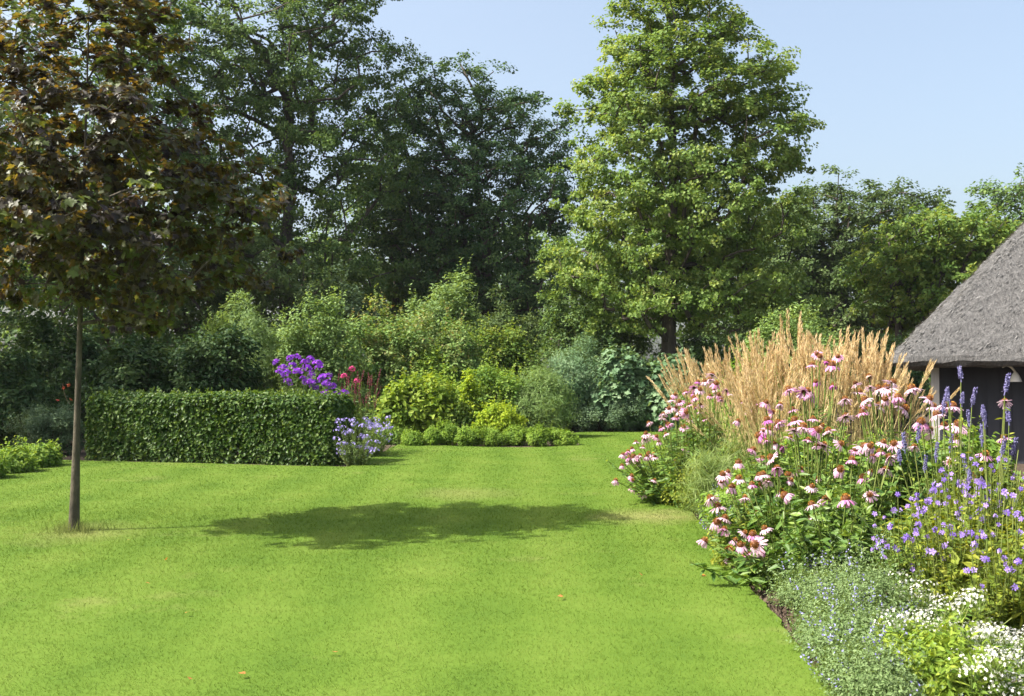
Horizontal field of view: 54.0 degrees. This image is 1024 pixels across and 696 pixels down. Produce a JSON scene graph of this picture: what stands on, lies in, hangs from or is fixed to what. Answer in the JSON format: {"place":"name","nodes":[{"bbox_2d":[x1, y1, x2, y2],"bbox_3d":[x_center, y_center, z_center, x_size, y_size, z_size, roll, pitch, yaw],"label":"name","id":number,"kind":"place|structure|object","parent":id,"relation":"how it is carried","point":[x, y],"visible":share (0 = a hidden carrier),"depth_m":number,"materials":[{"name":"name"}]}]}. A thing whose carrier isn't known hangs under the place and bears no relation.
{"place":"outdoors","nodes":[
{"label":"outdoors","id":0,"kind":"place"},
{"bbox_2d":[0,431,836,695],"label":"lawn","id":1,"kind":"structure","parent":0,"point":[341,680],"depth_m":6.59,"materials":[{"name":"green plant"}]},
{"bbox_2d":[0,0,304,530],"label":"copper maple","id":2,"kind":"object","parent":1,"relation":"on","point":[134,244],"visible":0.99,"depth_m":9.30,"materials":[{"name":"brown plant"}]},
{"bbox_2d":[0,0,1023,377],"label":"sky","id":3,"kind":"structure","parent":0,"point":[930,93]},
{"bbox_2d":[1,384,1023,686],"bbox_3d":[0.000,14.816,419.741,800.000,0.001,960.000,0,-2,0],"label":"ground","id":4,"kind":"structure","parent":0,"point":[927,438],"depth_m":21.93,"materials":[{"name":"soil"}]},
{"bbox_2d":[0,435,45,473],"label":"geranium","id":5,"kind":"object","parent":4,"relation":"on","point":[20,461],"visible":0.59,"depth_m":15.49,"materials":[{"name":"green plant"}]},
{"bbox_2d":[0,333,72,448],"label":"laurel shrub","id":6,"kind":"object","parent":4,"relation":"on","point":[16,390],"visible":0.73,"depth_m":21.28,"materials":[{"name":"green plant"}]},
{"bbox_2d":[20,437,65,466],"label":"geranium","id":7,"kind":"object","parent":4,"relation":"on","point":[53,456],"visible":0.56,"depth_m":16.44,"materials":[{"name":"green plant"}]},
{"bbox_2d":[3,395,85,454],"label":"yew shrub","id":8,"kind":"object","parent":4,"relation":"on","point":[39,423],"visible":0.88,"depth_m":19.18,"materials":[{"name":"green plant"}]},
{"bbox_2d":[0,86,100,324],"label":"hazel tree","id":9,"kind":"object","parent":4,"relation":"on","point":[31,279],"visible":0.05,"depth_m":23.51,"materials":[{"name":"green plant"}]},
{"bbox_2d":[0,304,109,438],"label":"laurel shrub","id":10,"kind":"object","parent":4,"relation":"on","point":[44,346],"visible":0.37,"depth_m":24.70,"materials":[{"name":"green plant"}]},
{"bbox_2d":[0,0,112,347],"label":"lime tree","id":11,"kind":"object","parent":4,"relation":"on","point":[63,313],"visible":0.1,"depth_m":30.48,"materials":[{"name":"green plant"}]},
{"bbox_2d":[71,311,183,440],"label":"laurel shrub","id":12,"kind":"object","parent":4,"relation":"on","point":[133,367],"visible":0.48,"depth_m":22.23,"materials":[{"name":"green plant"}]},
{"bbox_2d":[0,0,264,365],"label":"lime tree","id":13,"kind":"object","parent":4,"relation":"on","point":[168,120],"visible":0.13,"depth_m":33.52,"materials":[{"name":"green plant"}]},
{"bbox_2d":[157,307,271,424],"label":"viburnum shrub","id":14,"kind":"object","parent":4,"relation":"on","point":[208,362],"visible":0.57,"depth_m":21.99,"materials":[{"name":"green plant"}]},
{"bbox_2d":[83,386,356,465],"bbox_3d":[-5.271,1.374,17.964,5.099,1.404,1.194,0,-2,15],"label":"clipped hedge","id":15,"kind":"object","parent":4,"relation":"on","point":[224,429],"visible":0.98,"depth_m":17.53,"materials":[{"name":"green plant"}]},
{"bbox_2d":[102,217,355,351],"bbox_3d":[-8.995,-0.775,33.195,7.805,6.793,5.403,0,-2,0],"label":"hornbeam tree","id":16,"kind":"object","parent":4,"relation":"on","point":[262,299],"visible":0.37,"depth_m":32.40,"materials":[{"name":"green plant"}]},
{"bbox_2d":[200,288,293,429],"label":"willow shrub","id":17,"kind":"object","parent":4,"relation":"on","point":[256,324],"visible":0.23,"depth_m":24.68,"materials":[{"name":"green plant"}]},
{"bbox_2d":[79,0,429,374],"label":"oak tree","id":18,"kind":"object","parent":4,"relation":"on","point":[288,132],"visible":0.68,"depth_m":36.40,"materials":[{"name":"green plant"}]},
{"bbox_2d":[272,353,322,415],"bbox_3d":[-3.990,1.082,18.852,1.010,1.979,0.776,0,-2,0],"label":"purple phlox","id":19,"kind":"object","parent":4,"relation":"on","point":[297,370],"visible":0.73,"depth_m":18.78,"materials":[{"name":"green plant"}]},
{"bbox_2d":[268,283,375,420],"bbox_3d":[-4.645,0.367,24.575,2.677,3.807,2.184,1,-2,-21],"label":"olive shrub","id":20,"kind":"object","parent":4,"relation":"on","point":[326,328],"visible":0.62,"depth_m":24.07,"materials":[{"name":"green plant"}]},
{"bbox_2d":[286,256,384,392],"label":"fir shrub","id":21,"kind":"object","parent":4,"relation":"on","point":[349,301],"visible":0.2,"depth_m":32.85,"materials":[{"name":"green plant"}]},
{"bbox_2d":[322,418,385,466],"bbox_3d":[-2.636,1.579,16.839,1.050,0.860,0.628,0,-2,0],"label":"lilac aster","id":22,"kind":"object","parent":4,"relation":"on","point":[360,458],"visible":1,"depth_m":16.80,"materials":[{"name":"purple plant"}]},
{"bbox_2d":[337,369,383,453],"bbox_3d":[-2.970,1.243,19.521,0.931,1.702,1.273,0,-2,0],"label":"red persicaria","id":23,"kind":"object","parent":4,"relation":"on","point":[361,414],"visible":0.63,"depth_m":19.48,"materials":[{"name":"green plant"}]},
{"bbox_2d":[332,280,442,431],"bbox_3d":[-3.330,0.270,25.916,3.199,4.120,2.744,0,-2,0],"label":"shrub","id":24,"kind":"object","parent":4,"relation":"on","point":[386,358],"visible":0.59,"depth_m":25.62,"materials":[{"name":"green plant"}]},
{"bbox_2d":[294,128,500,387],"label":"oak tree","id":25,"kind":"object","parent":4,"relation":"on","point":[395,297],"visible":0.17,"depth_m":41.73,"materials":[{"name":"green plant"}]},
{"bbox_2d":[368,367,461,434],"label":"lime hydrangea","id":26,"kind":"object","parent":4,"relation":"on","point":[416,404],"visible":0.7,"depth_m":23.00,"materials":[{"name":"green plant"}]},
{"bbox_2d":[389,336,469,396],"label":"dogwood shrub","id":27,"kind":"object","parent":4,"relation":"on","point":[423,367],"visible":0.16,"depth_m":25.42,"materials":[{"name":"green plant"}]},
{"bbox_2d":[392,254,485,369],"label":"elder shrub","id":28,"kind":"object","parent":4,"relation":"on","point":[451,293],"visible":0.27,"depth_m":29.24,"materials":[{"name":"green plant"}]},
{"bbox_2d":[410,301,487,383],"bbox_3d":[-1.766,0.536,26.419,2.366,3.617,2.401,0,-2,0],"label":"russet viburnum","id":29,"kind":"object","parent":4,"relation":"on","point":[459,348],"visible":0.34,"depth_m":26.06,"materials":[{"name":"green plant"}]},
{"bbox_2d":[444,394,475,433],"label":"shrub","id":30,"kind":"object","parent":4,"relation":"on","point":[462,418],"visible":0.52,"depth_m":23.02,"materials":[{"name":"green plant"}]},
{"bbox_2d":[0,161,930,402],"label":"wood","id":31,"kind":"object","parent":4,"relation":"on","point":[8,331],"depth_m":60.65,"materials":[{"name":"green plant"}]},
{"bbox_2d":[351,49,588,332],"bbox_3d":[-1.325,-4.685,40.786,9.362,15.097,9.052,1,-2,-35],"label":"oak tree","id":32,"kind":"object","parent":4,"relation":"on","point":[451,202],"visible":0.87,"depth_m":39.92,"materials":[{"name":"green plant"}]},
{"bbox_2d":[458,369,486,422],"bbox_3d":[-0.995,1.367,24.610,0.871,1.800,0.871,0,-2,0],"label":"golden spiraea","id":33,"kind":"object","parent":4,"relation":"on","point":[469,386],"visible":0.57,"depth_m":24.43,"materials":[{"name":"plant"}]},
{"bbox_2d":[446,349,525,416],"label":"dogwood shrub","id":34,"kind":"object","parent":4,"relation":"on","point":[490,384],"visible":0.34,"depth_m":24.87,"materials":[{"name":"green plant"}]},
{"bbox_2d":[467,397,528,432],"bbox_3d":[-0.326,1.656,22.949,1.427,1.130,1.322,0,-2,0],"label":"golden spiraea","id":35,"kind":"object","parent":4,"relation":"on","point":[501,417],"visible":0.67,"depth_m":22.60,"materials":[{"name":"plant"}]},
{"bbox_2d":[470,282,542,372],"bbox_3d":[-0.433,0.227,32.983,2.897,4.621,3.054,0,-2,0],"label":"silver willow","id":36,"kind":"object","parent":4,"relation":"on","point":[500,323],"visible":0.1,"depth_m":32.53,"materials":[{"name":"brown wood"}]},
{"bbox_2d":[468,313,547,395],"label":"elder shrub","id":37,"kind":"object","parent":4,"relation":"on","point":[508,350],"visible":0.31,"depth_m":27.88,"materials":[{"name":"green plant"}]},
{"bbox_2d":[498,353,585,431],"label":"tamarisk shrub","id":38,"kind":"object","parent":4,"relation":"on","point":[541,401],"visible":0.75,"depth_m":24.78,"materials":[{"name":"green plant"}]},
{"bbox_2d":[467,222,661,363],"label":"ash tree","id":39,"kind":"object","parent":4,"relation":"on","point":[543,284],"visible":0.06,"depth_m":49.55,"materials":[{"name":"green plant"}]},
{"bbox_2d":[543,327,619,430],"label":"tamarisk shrub","id":40,"kind":"object","parent":4,"relation":"on","point":[580,378],"visible":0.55,"depth_m":28.20,"materials":[{"name":"green plant"}]},
{"bbox_2d":[534,272,653,370],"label":"holly shrub","id":41,"kind":"object","parent":4,"relation":"on","point":[565,324],"visible":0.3,"depth_m":30.81,"materials":[{"name":"green plant"}]},
{"bbox_2d":[567,389,648,431],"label":"box shrub","id":42,"kind":"object","parent":4,"relation":"on","point":[621,411],"visible":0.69,"depth_m":27.69,"materials":[{"name":"green plant"}]},
{"bbox_2d":[577,330,656,431],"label":"plume poppy","id":43,"kind":"object","parent":4,"relation":"on","point":[628,378],"visible":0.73,"depth_m":27.99,"materials":[{"name":"green plant"}]},
{"bbox_2d":[604,421,664,502],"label":"coneflower clump","id":44,"kind":"object","parent":4,"relation":"on","point":[632,459],"visible":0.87,"depth_m":11.76,"materials":[{"name":"green plant"}]},
{"bbox_2d":[623,440,688,504],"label":"coneflower clump","id":45,"kind":"object","parent":4,"relation":"on","point":[647,494],"visible":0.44,"depth_m":11.51,"materials":[{"name":"green plant"}]},
{"bbox_2d":[636,343,706,431],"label":"plume poppy","id":46,"kind":"object","parent":4,"relation":"on","point":[657,404],"visible":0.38,"depth_m":27.84,"materials":[{"name":"green plant"}]},
{"bbox_2d":[653,453,697,512],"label":"perennials","id":47,"kind":"object","parent":4,"relation":"on","point":[678,495],"visible":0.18,"depth_m":11.05,"materials":[{"name":"green plant"}]},
{"bbox_2d":[651,397,700,507],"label":"coneflower clump","id":48,"kind":"object","parent":4,"relation":"on","point":[669,425],"visible":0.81,"depth_m":11.33,"materials":[{"name":"green plant"}]},
{"bbox_2d":[533,0,834,361],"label":"field maple","id":49,"kind":"object","parent":4,"relation":"on","point":[674,218],"visible":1,"depth_m":29.16,"materials":[{"name":"green plant"}]},
{"bbox_2d":[634,326,744,382],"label":"sallow shrub","id":50,"kind":"object","parent":4,"relation":"on","point":[698,345],"visible":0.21,"depth_m":30.10,"materials":[{"name":"green plant"}]},
{"bbox_2d":[660,372,757,507],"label":"coneflower clump","id":51,"kind":"object","parent":4,"relation":"on","point":[698,390],"visible":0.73,"depth_m":11.10,"materials":[{"name":"green plant"}]},
{"bbox_2d":[672,417,763,518],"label":"pale meadow grass","id":52,"kind":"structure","parent":4,"relation":"on","point":[704,474],"depth_m":10.04,"materials":[{"name":"green plant"}]},
{"bbox_2d":[696,456,751,538],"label":"border perennial","id":53,"kind":"object","parent":4,"relation":"on","point":[722,500],"visible":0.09,"depth_m":8.89,"materials":[{"name":"green plant"}]},
{"bbox_2d":[696,469,768,567],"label":"coneflower clump","id":54,"kind":"object","parent":4,"relation":"on","point":[731,489],"visible":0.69,"depth_m":7.64,"materials":[{"name":"green plant"}]},
{"bbox_2d":[689,515,811,590],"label":"coneflower clump","id":55,"kind":"object","parent":4,"relation":"on","point":[749,567],"visible":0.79,"depth_m":6.96,"materials":[{"name":"green plant"}]},
{"bbox_2d":[693,512,825,667],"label":"soil crumbs","id":56,"kind":"object","parent":4,"relation":"on","point":[781,615],"visible":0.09,"depth_m":6.36,"materials":[{"name":"brown soil"}]},
{"bbox_2d":[721,451,817,571],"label":"coneflower clump","id":57,"kind":"object","parent":4,"relation":"on","point":[773,517],"visible":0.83,"depth_m":7.30,"materials":[{"name":"green plant"}]},
{"bbox_2d":[732,399,813,513],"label":"coneflower clump","id":58,"kind":"object","parent":4,"relation":"on","point":[772,444],"visible":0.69,"depth_m":8.03,"materials":[{"name":"green plant"}]},
{"bbox_2d":[658,185,888,351],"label":"ash tree","id":59,"kind":"object","parent":4,"relation":"on","point":[731,330],"visible":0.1,"depth_m":44.67,"materials":[{"name":"green plant"}]},
{"bbox_2d":[727,437,821,532],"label":"border perennial","id":60,"kind":"object","parent":4,"relation":"on","point":[760,490],"visible":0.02,"depth_m":8.03,"materials":[{"name":"green plant"}]},
{"bbox_2d":[737,286,854,422],"bbox_3d":[7.292,0.376,26.587,3.294,4.029,2.939,0,-2,0],"label":"sallow shrub","id":61,"kind":"object","parent":4,"relation":"on","point":[766,336],"visible":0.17,"depth_m":26.52,"materials":[{"name":"green plant"}]},
{"bbox_2d":[782,350,844,499],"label":"coneflower clump","id":62,"kind":"object","parent":4,"relation":"on","point":[807,394],"visible":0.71,"depth_m":7.95,"materials":[{"name":"green plant"}]},
{"bbox_2d":[770,396,861,514],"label":"coneflower clump","id":63,"kind":"object","parent":4,"relation":"on","point":[815,431],"visible":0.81,"depth_m":7.44,"materials":[{"name":"green plant"}]},
{"bbox_2d":[757,541,874,621],"bbox_3d":[1.921,1.448,6.308,0.717,0.501,1.266,0,-2,0],"label":"catmint","id":64,"kind":"object","parent":4,"relation":"on","point":[786,585],"visible":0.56,"depth_m":6.28,"materials":[{"name":"green plant"}]},
{"bbox_2d":[750,413,887,498],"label":"border perennial","id":65,"kind":"object","parent":4,"relation":"on","point":[855,468],"visible":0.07,"depth_m":9.54,"materials":[{"name":"green plant"}]},
{"bbox_2d":[760,490,887,577],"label":"coneflower clump","id":66,"kind":"object","parent":4,"relation":"on","point":[826,539],"visible":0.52,"depth_m":6.61,"materials":[{"name":"green plant"}]},
{"bbox_2d":[729,163,955,412],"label":"ash tree","id":67,"kind":"object","parent":4,"relation":"on","point":[840,248],"visible":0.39,"depth_m":42.96,"materials":[{"name":"green plant"}]},
{"bbox_2d":[772,562,913,665],"bbox_3d":[1.759,1.426,5.328,0.754,0.475,1.071,0,-2,0],"label":"catmint","id":68,"kind":"object","parent":4,"relation":"on","point":[829,609],"visible":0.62,"depth_m":5.27,"materials":[{"name":"green plant"}]},
{"bbox_2d":[771,473,915,577],"bbox_3d":[2.308,1.306,7.072,1.038,0.891,1.279,0,-2,0],"label":"border perennial","id":69,"kind":"object","parent":4,"relation":"on","point":[833,514],"visible":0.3,"depth_m":6.83,"materials":[{"name":"green plant"}]},
{"bbox_2d":[799,530,931,634],"bbox_3d":[2.095,1.367,5.919,0.608,0.631,1.098,0,-2,0],"label":"catmint","id":70,"kind":"object","parent":4,"relation":"on","point":[869,580],"visible":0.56,"depth_m":5.78,"materials":[{"name":"green plant"}]},
{"bbox_2d":[813,373,922,520],"bbox_3d":[2.851,0.962,7.824,0.643,1.539,0.783,2,-2,-42],"label":"coneflower clump","id":71,"kind":"object","parent":4,"relation":"on","point":[863,412],"visible":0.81,"depth_m":7.77,"materials":[{"name":"green plant"}]},
{"bbox_2d":[800,594,962,695],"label":"catmint","id":72,"kind":"object","parent":4,"relation":"on","point":[849,668],"visible":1,"depth_m":4.42,"materials":[{"name":"green plant"}]},
{"bbox_2d":[833,438,930,526],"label":"coneflower clump","id":73,"kind":"object","parent":4,"relation":"on","point":[866,487],"visible":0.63,"depth_m":7.10,"materials":[{"name":"green plant"}]},
{"bbox_2d":[836,326,930,428],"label":"sallow shrub","id":74,"kind":"object","parent":4,"relation":"on","point":[917,379],"visible":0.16,"depth_m":29.55,"materials":[{"name":"plant"}]},
{"bbox_2d":[857,492,941,593],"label":"hardy geranium","id":75,"kind":"object","parent":4,"relation":"on","point":[903,540],"visible":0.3,"depth_m":6.25,"materials":[{"name":"green plant"}]},
{"bbox_2d":[850,426,979,519],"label":"border perennial","id":76,"kind":"object","parent":4,"relation":"on","point":[905,464],"visible":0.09,"depth_m":7.86,"materials":[{"name":"green plant"}]},
{"bbox_2d":[888,569,958,636],"bbox_3d":[2.287,1.438,5.598,0.402,0.457,0.606,-1,-2,24],"label":"white aster","id":77,"kind":"object","parent":4,"relation":"on","point":[924,608],"visible":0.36,"depth_m":5.49,"materials":[{"name":"green plant"}]},
{"bbox_2d":[832,202,1023,424],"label":"walnut tree","id":78,"kind":"object","parent":4,"relation":"on","point":[960,260],"visible":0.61,"depth_m":32.28,"materials":[{"name":"green plant"}]},
{"bbox_2d":[859,586,1011,646],"bbox_3d":[2.164,1.413,5.048,0.817,0.460,0.470,0,-2,0],"label":"white aster","id":79,"kind":"object","parent":4,"relation":"on","point":[957,612],"visible":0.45,"depth_m":5.03,"materials":[{"name":"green plant"}]},
{"bbox_2d":[902,394,973,519],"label":"coneflower clump","id":80,"kind":"object","parent":4,"relation":"on","point":[935,414],"visible":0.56,"depth_m":7.43,"materials":[{"name":"green plant"}]},
{"bbox_2d":[856,423,1022,533],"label":"anise hyssop","id":81,"kind":"object","parent":4,"relation":"on","point":[925,462],"visible":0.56,"depth_m":6.82,"materials":[{"name":"purple plant"}]},
{"bbox_2d":[863,606,1019,695],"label":"leafy aster","id":82,"kind":"object","parent":4,"relation":"on","point":[935,661],"visible":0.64,"depth_m":4.52,"materials":[{"name":"green plant"}]},
{"bbox_2d":[880,493,1008,608],"bbox_3d":[2.809,1.337,6.547,0.888,0.812,1.391,0,-2,0],"label":"border perennial","id":83,"kind":"object","parent":4,"relation":"on","point":[908,525],"visible":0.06,"depth_m":6.44,"materials":[{"name":"green plant"}]},
{"bbox_2d":[885,548,1007,632],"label":"hardy geranium","id":84,"kind":"object","parent":4,"relation":"on","point":[932,550],"visible":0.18,"depth_m":5.72,"materials":[{"name":"green plant"}]},
{"bbox_2d":[880,477,1016,604],"bbox_3d":[2.602,1.203,6.082,0.924,0.925,0.942,1,-2,-28],"label":"hardy geranium","id":85,"kind":"object","parent":4,"relation":"on","point":[927,568],"visible":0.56,"depth_m":5.93,"materials":[{"name":"green plant"}]},
{"bbox_2d":[894,413,1023,487],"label":"border perennial","id":86,"kind":"object","parent":4,"relation":"on","point":[992,449],"visible":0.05,"depth_m":10.78,"materials":[{"name":"green plant"}]},
{"bbox_2d":[940,365,982,524],"bbox_3d":[3.033,0.899,6.752,0.314,1.573,0.362,0,-2,14],"label":"anise hyssop","id":87,"kind":"object","parent":4,"relation":"on","point":[946,396],"visible":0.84,"depth_m":6.79,"materials":[{"name":"purple plant"}]},
{"bbox_2d":[905,454,1023,545],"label":"hardy geranium","id":88,"kind":"object","parent":4,"relation":"on","point":[995,491],"visible":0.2,"depth_m":6.47,"materials":[{"name":"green plant"}]},
{"bbox_2d":[919,513,1023,643],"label":"border perennial","id":89,"kind":"object","parent":4,"relation":"on","point":[958,574],"visible":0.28,"depth_m":5.75,"materials":[{"name":"green plant"}]},
{"bbox_2d":[924,443,1023,520],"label":"border perennial","id":90,"kind":"object","parent":4,"relation":"on","point":[994,482],"depth_m":7.40,"materials":[{"name":"green plant"}]},
{"bbox_2d":[928,481,1023,642],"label":"hardy geranium","id":91,"kind":"object","parent":4,"relation":"on","point":[1000,601],"visible":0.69,"depth_m":5.46,"materials":[{"name":"green plant"}]},
{"bbox_2d":[948,645,1023,695],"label":"white aster","id":92,"kind":"object","parent":4,"relation":"on","point":[1018,690],"visible":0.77,"depth_m":4.33,"materials":[{"name":"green plant"}]},
{"bbox_2d":[950,162,1023,270],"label":"oak tree","id":93,"kind":"object","parent":4,"relation":"on","point":[1006,196],"visible":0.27,"depth_m":51.72,"materials":[{"name":"green plant"}]},
{"bbox_2d":[957,617,1023,679],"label":"white aster","id":94,"kind":"object","parent":4,"relation":"on","point":[992,636],"visible":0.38,"depth_m":4.93,"materials":[{"name":"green plant"}]},
{"bbox_2d":[964,372,1018,539],"bbox_3d":[3.147,0.916,6.465,0.354,1.521,0.492,0,-2,12],"label":"anise hyssop","id":95,"kind":"object","parent":4,"relation":"on","point":[983,416],"visible":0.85,"depth_m":6.46,"materials":[{"name":"purple plant"}]},
{"bbox_2d":[646,347,737,451],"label":"feather reed grass","id":96,"kind":"object","parent":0,"point":[691,383],"depth_m":12.88,"materials":[{"name":"plant"}]},
{"bbox_2d":[670,344,795,461],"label":"feather reed grass","id":97,"kind":"object","parent":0,"point":[724,363],"depth_m":11.93,"materials":[{"name":"plant"}]},
{"bbox_2d":[687,328,798,456],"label":"feather reed grass","id":98,"kind":"object","parent":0,"point":[754,352],"depth_m":11.54,"materials":[{"name":"plant"}]},
{"bbox_2d":[678,355,838,460],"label":"feather reed grass","id":99,"kind":"object","parent":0,"point":[757,387],"depth_m":10.83,"materials":[{"name":"plant"}]},
{"bbox_2d":[742,309,858,442],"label":"feather reed grass","id":100,"kind":"object","parent":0,"point":[783,355],"depth_m":11.81,"materials":[{"name":"plant"}]},
{"bbox_2d":[745,331,905,446],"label":"feather reed grass","id":101,"kind":"object","parent":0,"point":[809,382],"depth_m":11.37,"materials":[{"name":"plant"}]},
{"bbox_2d":[782,325,906,452],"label":"feather reed grass","id":102,"kind":"object","parent":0,"point":[838,376],"depth_m":11.74,"materials":[{"name":"plant"}]},
{"bbox_2d":[837,327,936,443],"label":"feather reed grass","id":103,"kind":"object","parent":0,"point":[871,369],"depth_m":11.45,"materials":[{"name":"plant"}]},
{"bbox_2d":[836,351,959,448],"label":"feather reed grass","id":104,"kind":"object","parent":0,"point":[906,376],"depth_m":11.55,"materials":[{"name":"plant"}]},
{"bbox_2d":[890,220,1023,463],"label":"thatched shed","id":105,"kind":"structure","parent":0,"point":[973,325],"depth_m":17.57,"materials":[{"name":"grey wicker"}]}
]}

